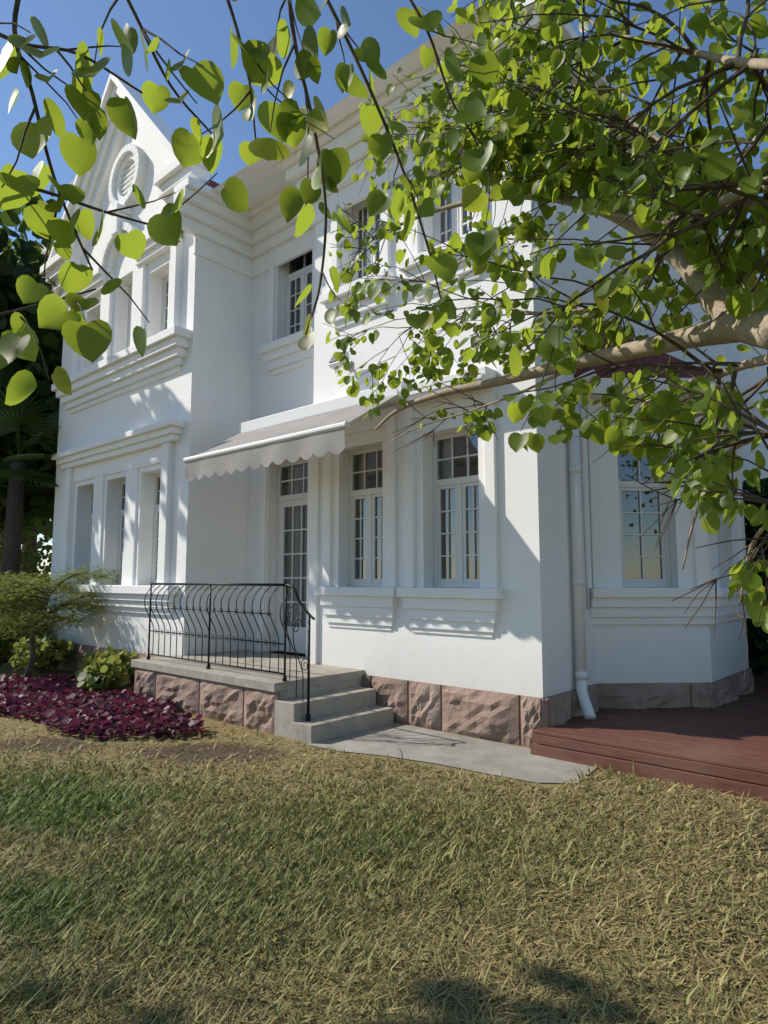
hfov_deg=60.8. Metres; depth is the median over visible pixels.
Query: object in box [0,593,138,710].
soil
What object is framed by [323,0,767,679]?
overhanging tree
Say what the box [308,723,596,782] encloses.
concrete path
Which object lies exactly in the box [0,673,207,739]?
purple groundcover
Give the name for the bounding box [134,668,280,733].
terrace face stone
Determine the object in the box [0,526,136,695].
shrub
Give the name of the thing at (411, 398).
retracted awning fabric
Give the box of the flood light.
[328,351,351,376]
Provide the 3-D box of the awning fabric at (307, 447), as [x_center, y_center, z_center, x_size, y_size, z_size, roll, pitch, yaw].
[-1.146,-0.837,7.608,2.820,0.805,0.894,-5,-8,42]
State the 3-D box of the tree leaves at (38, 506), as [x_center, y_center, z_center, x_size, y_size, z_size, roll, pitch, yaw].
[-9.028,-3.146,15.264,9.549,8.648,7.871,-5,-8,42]
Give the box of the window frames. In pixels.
[86,149,720,653]
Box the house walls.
[48,0,767,697]
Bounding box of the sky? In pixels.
[0,0,767,573]
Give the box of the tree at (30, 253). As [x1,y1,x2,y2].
[0,179,74,534]
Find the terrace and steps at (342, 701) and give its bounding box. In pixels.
[131,650,393,743]
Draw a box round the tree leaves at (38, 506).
[0,278,62,542]
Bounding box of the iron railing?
[144,583,314,720]
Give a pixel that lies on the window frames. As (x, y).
(462, 555)
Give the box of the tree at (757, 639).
[742,477,767,674]
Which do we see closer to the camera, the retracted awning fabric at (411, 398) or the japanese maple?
the retracted awning fabric at (411, 398)
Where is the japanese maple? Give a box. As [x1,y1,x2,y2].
[0,560,121,676]
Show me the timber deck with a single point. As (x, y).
(724, 747)
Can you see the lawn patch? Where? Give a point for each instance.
(215, 752)
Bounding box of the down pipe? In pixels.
[569,370,596,719]
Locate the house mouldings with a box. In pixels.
[40,0,766,663]
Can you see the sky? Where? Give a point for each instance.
(203, 27)
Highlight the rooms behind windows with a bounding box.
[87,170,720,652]
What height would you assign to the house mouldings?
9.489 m
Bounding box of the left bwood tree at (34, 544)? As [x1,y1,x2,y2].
[12,248,37,589]
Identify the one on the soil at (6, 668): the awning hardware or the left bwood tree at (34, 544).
the left bwood tree at (34, 544)
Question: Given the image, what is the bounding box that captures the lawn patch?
[0,711,767,1022]
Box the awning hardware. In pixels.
[183,366,495,462]
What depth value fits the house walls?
7.76 m
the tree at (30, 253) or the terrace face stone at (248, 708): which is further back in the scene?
the tree at (30, 253)
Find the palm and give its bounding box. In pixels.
[0,384,59,662]
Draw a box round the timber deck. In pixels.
[530,672,767,801]
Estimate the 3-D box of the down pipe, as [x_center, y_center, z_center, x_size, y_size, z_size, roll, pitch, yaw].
[1.975,0.271,6.429,0.520,3.387,0.291,-47,-48,82]
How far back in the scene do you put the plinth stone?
6.60 m
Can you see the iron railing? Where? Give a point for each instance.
(284, 677)
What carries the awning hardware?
on the house mouldings
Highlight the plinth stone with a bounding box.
[48,640,753,747]
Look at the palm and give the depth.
12.08 m
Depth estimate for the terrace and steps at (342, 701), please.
6.78 m
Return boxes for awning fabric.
[185,394,396,480]
[403,373,481,402]

